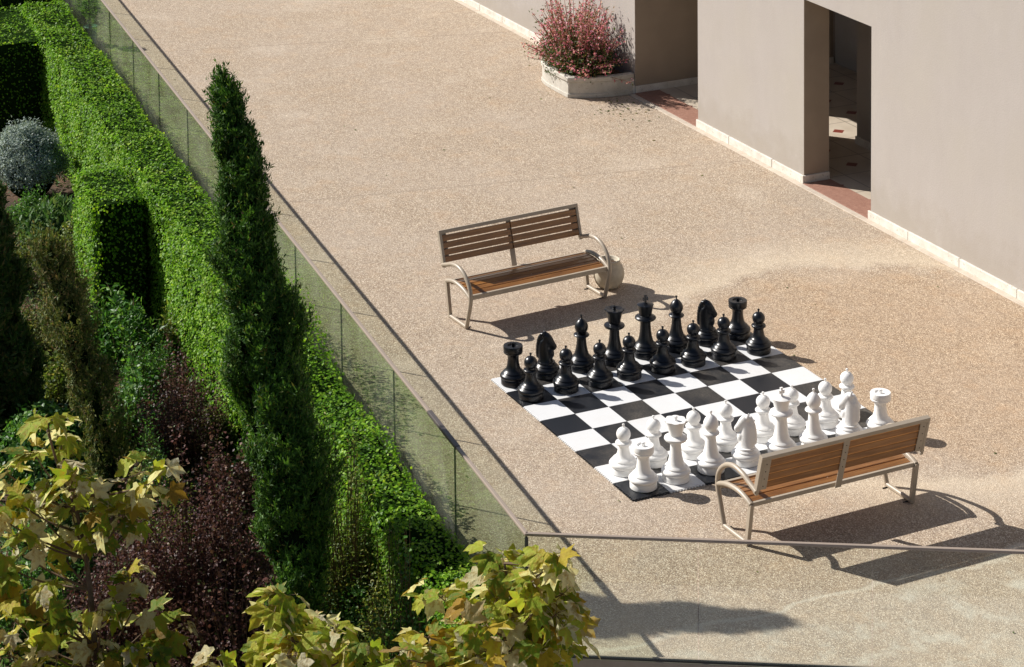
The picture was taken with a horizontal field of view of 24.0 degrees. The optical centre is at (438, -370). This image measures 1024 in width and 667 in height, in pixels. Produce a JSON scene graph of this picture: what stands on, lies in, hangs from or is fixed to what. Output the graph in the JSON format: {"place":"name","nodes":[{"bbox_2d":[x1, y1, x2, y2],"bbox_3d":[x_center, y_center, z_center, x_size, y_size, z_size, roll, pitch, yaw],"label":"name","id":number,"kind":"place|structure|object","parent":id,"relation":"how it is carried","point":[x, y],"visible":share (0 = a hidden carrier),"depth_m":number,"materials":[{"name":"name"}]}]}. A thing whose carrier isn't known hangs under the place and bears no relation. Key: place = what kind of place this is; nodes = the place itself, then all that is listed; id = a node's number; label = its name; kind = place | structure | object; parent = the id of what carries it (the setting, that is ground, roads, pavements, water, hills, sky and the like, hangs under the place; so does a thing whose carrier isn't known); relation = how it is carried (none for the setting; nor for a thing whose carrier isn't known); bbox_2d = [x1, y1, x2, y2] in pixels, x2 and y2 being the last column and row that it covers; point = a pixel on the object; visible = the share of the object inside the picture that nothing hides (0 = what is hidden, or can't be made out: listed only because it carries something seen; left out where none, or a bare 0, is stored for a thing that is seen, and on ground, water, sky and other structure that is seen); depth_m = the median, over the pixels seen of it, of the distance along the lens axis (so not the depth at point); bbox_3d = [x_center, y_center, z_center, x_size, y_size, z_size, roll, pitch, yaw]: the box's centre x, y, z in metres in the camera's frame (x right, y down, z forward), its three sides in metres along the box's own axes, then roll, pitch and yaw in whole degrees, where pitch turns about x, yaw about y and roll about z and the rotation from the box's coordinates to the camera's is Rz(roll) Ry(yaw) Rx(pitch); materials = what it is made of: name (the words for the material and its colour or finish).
{"place":"outdoors","nodes":[
{"label":"outdoors","id":0,"kind":"place"},
{"bbox_2d":[0,172,276,666],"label":"ground","id":1,"kind":"structure","parent":0,"point":[11,197],"depth_m":26.73,"materials":[{"name":"soil"}]},
{"bbox_2d":[0,3,47,141],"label":"clipped hedge","id":2,"kind":"object","parent":1,"relation":"on","point":[21,79],"visible":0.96,"depth_m":35.84,"materials":[{"name":"green plant"}]},
{"bbox_2d":[0,180,49,441],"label":"cypress tree","id":3,"kind":"object","parent":1,"relation":"on","point":[22,371],"visible":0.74,"depth_m":24.95,"materials":[{"name":"green plant"}]},
{"bbox_2d":[7,183,48,230],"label":"green shrub","id":4,"kind":"object","parent":1,"relation":"on","point":[28,203],"visible":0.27,"depth_m":32.01,"materials":[{"name":"green plant"}]},
{"bbox_2d":[0,0,57,12],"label":"clipped hedge","id":5,"kind":"object","parent":1,"relation":"on","point":[5,3],"visible":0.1,"depth_m":38.17,"materials":[{"name":"green plant"}]},
{"bbox_2d":[13,221,47,289],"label":"feathery shrub","id":6,"kind":"object","parent":1,"relation":"on","point":[23,250],"visible":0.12,"depth_m":30.13,"materials":[{"name":"green plant"}]},
{"bbox_2d":[0,115,73,198],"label":"silver bush","id":7,"kind":"object","parent":1,"relation":"on","point":[30,157],"visible":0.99,"depth_m":33.14,"materials":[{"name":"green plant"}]},
{"bbox_2d":[0,519,89,660],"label":"dark green shrub","id":8,"kind":"object","parent":1,"relation":"on","point":[25,582],"visible":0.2,"depth_m":21.34,"materials":[{"name":"green plant"}]},
{"bbox_2d":[14,191,80,249],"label":"juniper shrub","id":9,"kind":"object","parent":1,"relation":"on","point":[56,210],"visible":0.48,"depth_m":31.43,"materials":[{"name":"green plant"}]},
{"bbox_2d":[0,398,99,502],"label":"green shrub","id":10,"kind":"object","parent":1,"relation":"on","point":[10,437],"visible":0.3,"depth_m":24.21,"materials":[{"name":"green plant"}]},
{"bbox_2d":[0,459,111,576],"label":"dark green shrub","id":11,"kind":"object","parent":1,"relation":"on","point":[68,521],"visible":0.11,"depth_m":22.70,"materials":[{"name":"green plant"}]},
{"bbox_2d":[31,227,82,291],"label":"reddish shrub","id":12,"kind":"object","parent":1,"relation":"on","point":[73,261],"visible":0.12,"depth_m":29.81,"materials":[{"name":"plant"}]},
{"bbox_2d":[19,266,105,364],"bbox_3d":[-4.462,7.843,27.841,1.136,1.243,1.177,3,7,30],"label":"feathery shrub","id":13,"kind":"object","parent":1,"relation":"on","point":[34,322],"visible":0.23,"depth_m":27.72,"materials":[{"name":"green plant"}]},
{"bbox_2d":[33,333,103,413],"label":"green shrub","id":14,"kind":"object","parent":1,"relation":"on","point":[56,382],"visible":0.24,"depth_m":25.83,"materials":[{"name":"green plant"}]},
{"bbox_2d":[58,213,80,264],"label":"yellow green shrub","id":15,"kind":"object","parent":1,"relation":"on","point":[68,230],"visible":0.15,"depth_m":30.69,"materials":[{"name":"plant"}]},
{"bbox_2d":[25,220,139,532],"bbox_3d":[-3.537,7.361,23.770,1.347,2.995,0.779,3,7,35],"label":"conifer tree","id":16,"kind":"object","parent":1,"relation":"on","point":[72,325],"visible":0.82,"depth_m":23.70,"materials":[{"name":"green plant"}]},
{"bbox_2d":[81,283,93,310],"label":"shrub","id":17,"kind":"object","parent":1,"relation":"on","point":[89,295],"visible":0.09,"depth_m":29.11,"materials":[{"name":"green plant"}]},
{"bbox_2d":[0,408,197,666],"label":"plane tree","id":18,"kind":"object","parent":1,"relation":"on","point":[161,647],"visible":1,"depth_m":19.46,"materials":[{"name":"yellow plant"}]},
{"bbox_2d":[71,163,147,321],"bbox_3d":[-4.035,7.480,29.377,0.760,1.674,1.452,-3,6,-18],"label":"clipped hedge","id":19,"kind":"object","parent":1,"relation":"on","point":[109,216],"visible":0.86,"depth_m":28.83,"materials":[{"name":"green plant"}]},
{"bbox_2d":[61,466,187,663],"bbox_3d":[-2.664,8.151,21.153,1.380,1.843,1.225,-3,6,-24],"label":"purple shrub","id":20,"kind":"object","parent":1,"relation":"on","point":[101,590],"visible":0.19,"depth_m":20.89,"materials":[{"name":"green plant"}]},
{"bbox_2d":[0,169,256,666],"bbox_3d":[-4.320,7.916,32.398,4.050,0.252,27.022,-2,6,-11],"label":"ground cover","id":21,"kind":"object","parent":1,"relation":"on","point":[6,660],"visible":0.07,"depth_m":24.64,"materials":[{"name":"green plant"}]},
{"bbox_2d":[88,282,172,366],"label":"fern bush","id":22,"kind":"object","parent":1,"relation":"on","point":[118,326],"visible":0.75,"depth_m":27.63,"materials":[{"name":"green plant"}]},
{"bbox_2d":[106,342,171,451],"bbox_3d":[-3.223,8.100,25.381,0.756,1.236,0.888,1,6,16],"label":"green shrub","id":23,"kind":"object","parent":1,"relation":"on","point":[130,390],"visible":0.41,"depth_m":25.29,"materials":[{"name":"green plant"}]},
{"bbox_2d":[111,331,182,396],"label":"fern bush","id":24,"kind":"object","parent":1,"relation":"on","point":[155,362],"visible":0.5,"depth_m":26.77,"materials":[{"name":"green plant"}]},
{"bbox_2d":[136,399,172,541],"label":"juniper shrub","id":25,"kind":"object","parent":1,"relation":"on","point":[148,438],"visible":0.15,"depth_m":23.08,"materials":[{"name":"green plant"}]},
{"bbox_2d":[134,435,180,510],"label":"shrub","id":26,"kind":"object","parent":1,"relation":"on","point":[162,455],"visible":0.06,"depth_m":23.85,"materials":[{"name":"green plant"}]},
{"bbox_2d":[149,299,184,364],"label":"grassy shrub","id":27,"kind":"object","parent":1,"relation":"on","point":[172,336],"visible":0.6,"depth_m":27.66,"materials":[{"name":"plant"}]},
{"bbox_2d":[126,323,228,479],"bbox_3d":[-2.648,7.879,24.802,1.151,1.690,1.180,-3,6,-24],"label":"purple shrub","id":28,"kind":"object","parent":1,"relation":"on","point":[191,440],"visible":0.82,"depth_m":24.68,"materials":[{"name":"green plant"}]},
{"bbox_2d":[103,419,276,666],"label":"purple shrub","id":29,"kind":"object","parent":1,"relation":"on","point":[217,540],"visible":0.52,"depth_m":20.53,"materials":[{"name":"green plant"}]},
{"bbox_2d":[197,396,239,455],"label":"reddish shrub","id":30,"kind":"object","parent":1,"relation":"on","point":[225,440],"visible":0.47,"depth_m":25.31,"materials":[{"name":"plant"}]},
{"bbox_2d":[180,431,258,530],"bbox_3d":[-2.068,8.353,23.612,0.954,1.083,0.950,-3,6,-24],"label":"purple shrub","id":31,"kind":"object","parent":1,"relation":"on","point":[240,473],"visible":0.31,"depth_m":23.56,"materials":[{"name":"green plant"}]},
{"bbox_2d":[169,544,276,666],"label":"purple shrub","id":32,"kind":"object","parent":1,"relation":"on","point":[203,632],"visible":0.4,"depth_m":20.00,"materials":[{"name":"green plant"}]},
{"bbox_2d":[19,0,503,641],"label":"clipped hedge","id":33,"kind":"object","parent":1,"relation":"on","point":[93,114],"visible":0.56,"depth_m":27.47,"materials":[{"name":"green plant"}]},
{"bbox_2d":[202,57,348,650],"bbox_3d":[-1.359,6.517,20.306,0.945,5.308,2.864,-3,6,-24],"label":"cypress tree","id":34,"kind":"object","parent":1,"relation":"on","point":[267,387],"visible":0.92,"depth_m":20.22,"materials":[{"name":"green plant"}]},
{"bbox_2d":[190,582,380,666],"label":"plane tree","id":35,"kind":"object","parent":1,"relation":"on","point":[317,642],"visible":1,"depth_m":17.41,"materials":[{"name":"yellow plant"}]},
{"bbox_2d":[316,402,380,631],"bbox_3d":[-0.804,7.854,20.756,0.812,2.434,0.820,-3,6,-24],"label":"olive shrub","id":36,"kind":"object","parent":1,"relation":"on","point":[340,566],"visible":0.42,"depth_m":20.69,"materials":[{"name":"green plant"}]},
{"bbox_2d":[319,573,389,666],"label":"dark shrub","id":37,"kind":"object","parent":1,"relation":"on","point":[350,604],"visible":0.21,"depth_m":20.56,"materials":[{"name":"green plant"}]},
{"bbox_2d":[338,458,382,597],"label":"olive shrub","id":38,"kind":"object","parent":1,"relation":"on","point":[358,483],"visible":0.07,"depth_m":20.90,"materials":[{"name":"green plant"}]},
{"bbox_2d":[352,510,410,666],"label":"olive shrub","id":39,"kind":"object","parent":1,"relation":"on","point":[370,598],"visible":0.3,"depth_m":20.07,"materials":[{"name":"green plant"}]},
{"bbox_2d":[364,523,434,666],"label":"dark green shrub","id":40,"kind":"object","parent":1,"relation":"on","point":[419,619],"visible":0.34,"depth_m":19.56,"materials":[{"name":"green plant"}]},
{"bbox_2d":[366,540,600,666],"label":"plane tree","id":41,"kind":"object","parent":1,"relation":"on","point":[519,612],"visible":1,"depth_m":17.43,"materials":[{"name":"yellow plant"}]},
{"bbox_2d":[571,654,888,666],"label":"retaining wall","id":42,"kind":"structure","parent":1,"relation":"on","point":[586,662],"depth_m":18.42,"materials":[{"name":"grey concrete"}]},
{"bbox_2d":[525,532,1023,666],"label":"glass railing","id":43,"kind":"object","parent":42,"relation":"on","point":[782,543],"visible":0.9,"depth_m":18.29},
{"bbox_2d":[141,439,195,577],"bbox_3d":[-2.474,8.215,22.102,0.681,1.550,0.662,-3,6,-24],"label":"shrub","id":44,"kind":"object","parent":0,"point":[171,513],"visible":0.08,"depth_m":22.07,"materials":[{"name":"red plant"}]},
{"bbox_2d":[59,0,1023,666],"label":"terrace","id":45,"kind":"structure","parent":0,"point":[397,136],"depth_m":26.10,"materials":[{"name":"beige concrete"}]},
{"bbox_2d":[79,0,100,44],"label":"potted topiary","id":46,"kind":"object","parent":45,"relation":"on","point":[94,8],"visible":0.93,"depth_m":36.88,"materials":[{"name":"green plant"}]},
{"bbox_2d":[437,203,611,328],"bbox_3d":[0.931,6.884,26.105,1.770,0.895,0.747,-4,6,-28],"label":"park bench","id":47,"kind":"object","parent":45,"relation":"on","point":[516,277],"visible":1,"depth_m":26.16,"materials":[{"name":"brown wood"}]},
{"bbox_2d":[81,15,1014,633],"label":"leaf litter","id":48,"kind":"object","parent":45,"relation":"on","point":[443,149],"visible":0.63,"depth_m":32.46,"materials":[{"name":"brown plant"}]},
{"bbox_2d":[541,59,633,97],"bbox_3d":[2.050,6.353,34.373,0.951,0.296,1.358,-3,6,-24],"label":"stone planter","id":49,"kind":"object","parent":45,"relation":"on","point":[569,86],"visible":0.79,"depth_m":33.84,"materials":[{"name":"stone"}]},
{"bbox_2d":[521,0,633,85],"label":"flowering bush","id":50,"kind":"object","parent":49,"relation":"in","point":[582,48],"visible":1,"depth_m":34.08,"materials":[{"name":"pink plant"}]},
{"bbox_2d":[593,255,623,289],"bbox_3d":[1.880,7.107,26.665,0.346,0.313,0.346,-3,6,-24],"label":"round pot","id":51,"kind":"object","parent":45,"relation":"on","point":[617,277],"visible":0.6,"depth_m":26.55,"materials":[{"name":"ceramic"}]},
{"bbox_2d":[491,332,872,500],"bbox_3d":[2.486,7.564,23.447,2.982,0.013,2.969,-3,6,-24],"label":"chess mat","id":52,"kind":"object","parent":45,"relation":"on","point":[586,421],"visible":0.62,"depth_m":23.58,"materials":[{"name":"plastic"}]},
{"bbox_2d":[500,341,525,387],"bbox_3d":[0.743,7.309,24.051,0.270,0.426,0.270,-4,6,-26],"label":"chess rook","id":53,"kind":"object","parent":52,"relation":"on","point":[512,374],"visible":0.98,"depth_m":23.98,"materials":[{"name":"black plastic"}]},
{"bbox_2d":[517,353,544,401],"bbox_3d":[0.905,7.325,23.706,0.270,0.457,0.270,-4,6,-27],"label":"chess pawn","id":54,"kind":"object","parent":52,"relation":"on","point":[530,388],"visible":1,"depth_m":23.65,"materials":[{"name":"black plastic"}]},
{"bbox_2d":[536,331,559,380],"bbox_3d":[1.079,7.267,24.219,0.270,0.466,0.270,1,6,14],"label":"chess knight","id":55,"kind":"object","parent":52,"relation":"on","point":[548,366],"visible":0.98,"depth_m":24.17,"materials":[{"name":"black plastic"}]},
{"bbox_2d":[553,345,579,394],"bbox_3d":[1.260,7.303,23.872,0.270,0.457,0.270,-4,6,-30],"label":"chess pawn","id":56,"kind":"object","parent":52,"relation":"on","point":[566,380],"visible":1,"depth_m":23.81,"materials":[{"name":"black plastic"}]},
{"bbox_2d":[571,315,594,372],"bbox_3d":[1.443,7.195,24.376,0.270,0.568,0.270,-4,7,-30],"label":"chess bishop","id":57,"kind":"object","parent":52,"relation":"on","point":[582,359],"visible":0.9,"depth_m":24.32,"materials":[{"name":"black plastic"}]},
{"bbox_2d":[586,339,612,388],"bbox_3d":[1.603,7.285,24.009,0.270,0.457,0.270,-4,6,-26],"label":"chess pawn","id":58,"kind":"object","parent":52,"relation":"on","point":[599,374],"visible":1,"depth_m":23.95,"materials":[{"name":"black plastic"}]},
{"bbox_2d":[604,305,624,366],"bbox_3d":[1.787,7.159,24.527,0.270,0.601,0.270,-3,6,-24],"label":"chess queen","id":59,"kind":"object","parent":52,"relation":"on","point":[614,325],"visible":0.79,"depth_m":24.47,"materials":[{"name":"black plastic"}]},
{"bbox_2d":[609,423,636,476],"bbox_3d":[1.690,7.477,22.050,0.270,0.457,0.270,-4,7,-30],"label":"chess pawn","id":60,"kind":"object","parent":52,"relation":"on","point":[623,461],"visible":0.99,"depth_m":21.99,"materials":[{"name":"white plastic"}]},
{"bbox_2d":[616,332,642,380],"bbox_3d":[1.909,7.264,24.177,0.270,0.457,0.270,-3,6,-20],"label":"chess pawn","id":61,"kind":"object","parent":52,"relation":"on","point":[629,367],"visible":1,"depth_m":24.12,"materials":[{"name":"black plastic"}]},
{"bbox_2d":[628,440,657,492],"bbox_3d":[1.844,7.521,21.737,0.270,0.426,0.270,-4,6,-28],"label":"chess rook","id":62,"kind":"object","parent":52,"relation":"on","point":[643,477],"visible":1,"depth_m":21.67,"materials":[{"name":"white plastic"}]},
{"bbox_2d":[634,294,657,359],"bbox_3d":[2.117,7.118,24.692,0.278,0.640,0.278,-3,6,-17],"label":"chess king","id":63,"kind":"object","parent":52,"relation":"on","point":[646,346],"visible":0.86,"depth_m":24.63,"materials":[{"name":"black plastic"}]},
{"bbox_2d":[645,415,667,468],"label":"chess pawn","id":64,"kind":"object","parent":52,"relation":"on","point":[659,456],"visible":0.8,"depth_m":22.16,"materials":[{"name":"white plastic"}]},
{"bbox_2d":[649,326,675,373],"bbox_3d":[2.260,7.244,24.333,0.270,0.457,0.270,-3,6,-20],"label":"chess pawn","id":65,"kind":"object","parent":52,"relation":"on","point":[662,360],"visible":1,"depth_m":24.27,"materials":[{"name":"black plastic"}]},
{"bbox_2d":[661,415,690,484],"bbox_3d":[2.151,7.415,21.873,0.270,0.601,0.270,-3,6,-17],"label":"chess queen","id":66,"kind":"object","parent":52,"relation":"on","point":[675,469],"visible":1,"depth_m":21.82,"materials":[{"name":"white plastic"}]},
{"bbox_2d":[668,295,687,352],"bbox_3d":[2.451,7.133,24.856,0.270,0.568,0.270,-4,6,-28],"label":"chess bishop","id":67,"kind":"object","parent":52,"relation":"on","point":[677,340],"visible":0.88,"depth_m":24.80,"materials":[{"name":"black plastic"}]},
{"bbox_2d":[681,407,704,459],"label":"chess pawn","id":68,"kind":"object","parent":52,"relation":"on","point":[693,446],"visible":0.87,"depth_m":22.32,"materials":[{"name":"white plastic"}]},
{"bbox_2d":[680,320,706,367],"bbox_3d":[2.584,7.225,24.477,0.270,0.457,0.270,-3,6,-19],"label":"chess pawn","id":69,"kind":"object","parent":52,"relation":"on","point":[693,354],"visible":1,"depth_m":24.42,"materials":[{"name":"black plastic"}]},
{"bbox_2d":[697,299,718,346],"bbox_3d":[2.782,7.165,25.008,0.270,0.466,0.270,1,6,16],"label":"chess knight","id":70,"kind":"object","parent":52,"relation":"on","point":[706,316],"visible":0.98,"depth_m":24.96,"materials":[{"name":"black plastic"}]},
{"bbox_2d":[696,410,725,475],"bbox_3d":[2.490,7.410,22.049,0.270,0.568,0.270,-4,6,-29],"label":"chess bishop","id":71,"kind":"object","parent":52,"relation":"on","point":[710,459],"visible":0.96,"depth_m":22.00,"materials":[{"name":"white plastic"}]},
{"bbox_2d":[711,314,736,360],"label":"chess pawn","id":72,"kind":"object","parent":52,"relation":"on","point":[723,348],"visible":1,"depth_m":24.57,"materials":[{"name":"black plastic"}]},
{"bbox_2d":[716,400,738,451],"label":"chess pawn","id":73,"kind":"object","parent":52,"relation":"on","point":[726,439],"visible":0.86,"depth_m":22.47,"materials":[{"name":"white plastic"}]},
{"bbox_2d":[728,296,750,340],"bbox_3d":[3.120,7.165,25.160,0.270,0.426,0.270,-3,6,-20],"label":"chess rook","id":74,"kind":"object","parent":52,"relation":"on","point":[739,327],"visible":0.9,"depth_m":25.09,"materials":[{"name":"black plastic"}]},
{"bbox_2d":[731,413,760,467],"bbox_3d":[2.828,7.441,22.204,0.270,0.466,0.270,1,6,22],"label":"chess knight","id":75,"kind":"object","parent":52,"relation":"on","point":[745,452],"visible":0.99,"depth_m":22.15,"materials":[{"name":"white plastic"}]},
{"bbox_2d":[745,308,771,355],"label":"chess pawn","id":76,"kind":"object","parent":52,"relation":"on","point":[758,342],"visible":1,"depth_m":24.70,"materials":[{"name":"black plastic"}]},
{"bbox_2d":[755,391,774,443],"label":"chess pawn","id":77,"kind":"object","parent":52,"relation":"on","point":[765,427],"visible":0.84,"depth_m":22.65,"materials":[{"name":"white plastic"}]},
{"bbox_2d":[766,387,795,452],"bbox_3d":[3.178,7.333,22.360,0.278,0.640,0.278,-3,6,-21],"label":"chess king","id":78,"kind":"object","parent":52,"relation":"on","point":[781,411],"visible":0.91,"depth_m":22.31,"materials":[{"name":"white plastic"}]},
{"bbox_2d":[785,385,805,435],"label":"chess pawn","id":79,"kind":"object","parent":52,"relation":"on","point":[796,422],"visible":0.59,"depth_m":22.79,"materials":[{"name":"white plastic"}]},
{"bbox_2d":[799,388,827,444],"bbox_3d":[3.500,7.350,22.506,0.270,0.568,0.270,-4,6,-28],"label":"chess bishop","id":80,"kind":"object","parent":52,"relation":"on","point":[812,432],"visible":0.91,"depth_m":22.46,"materials":[{"name":"white plastic"}]},
{"bbox_2d":[818,378,838,428],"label":"chess pawn","id":81,"kind":"object","parent":52,"relation":"on","point":[828,416],"visible":0.89,"depth_m":22.93,"materials":[{"name":"white plastic"}]},
{"bbox_2d":[833,368,860,417],"bbox_3d":[3.931,7.329,23.220,0.270,0.457,0.270,-4,6,-29],"label":"chess pawn","id":82,"kind":"object","parent":52,"relation":"on","point":[846,385],"visible":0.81,"depth_m":23.17,"materials":[{"name":"white plastic"}]},
{"bbox_2d":[835,391,862,436],"bbox_3d":[3.858,7.381,22.662,0.270,0.466,0.270,2,6,30],"label":"chess knight","id":83,"kind":"object","parent":52,"relation":"on","point":[848,404],"visible":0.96,"depth_m":22.61,"materials":[{"name":"white plastic"}]},
{"bbox_2d":[866,388,893,428],"bbox_3d":[4.179,7.382,22.806,0.270,0.426,0.270,-4,7,-31],"label":"chess rook","id":84,"kind":"object","parent":52,"relation":"on","point":[880,398],"visible":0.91,"depth_m":22.75,"materials":[{"name":"white plastic"}]},
{"bbox_2d":[454,0,1023,307],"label":"kerb","id":85,"kind":"structure","parent":45,"relation":"on","point":[875,225],"depth_m":29.77,"materials":[{"name":"beige stone"}]},
{"bbox_2d":[461,0,1023,301],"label":"building","id":86,"kind":"structure","parent":45,"relation":"on","point":[904,119],"depth_m":28.88,"materials":[{"name":"paint"}]},
{"bbox_2d":[715,415,930,545],"bbox_3d":[3.364,7.343,21.096,1.770,0.895,0.747,-4,6,-25],"label":"park bench","id":87,"kind":"object","parent":45,"relation":"on","point":[835,462],"visible":0.99,"depth_m":20.86,"materials":[{"name":"brown wood"}]},
{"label":"garden wall","id":88,"kind":"object","parent":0,"visible":0},
{"bbox_2d":[69,0,528,568],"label":"glass railing","id":89,"kind":"object","parent":88,"relation":"on","point":[425,406],"visible":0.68,"depth_m":22.32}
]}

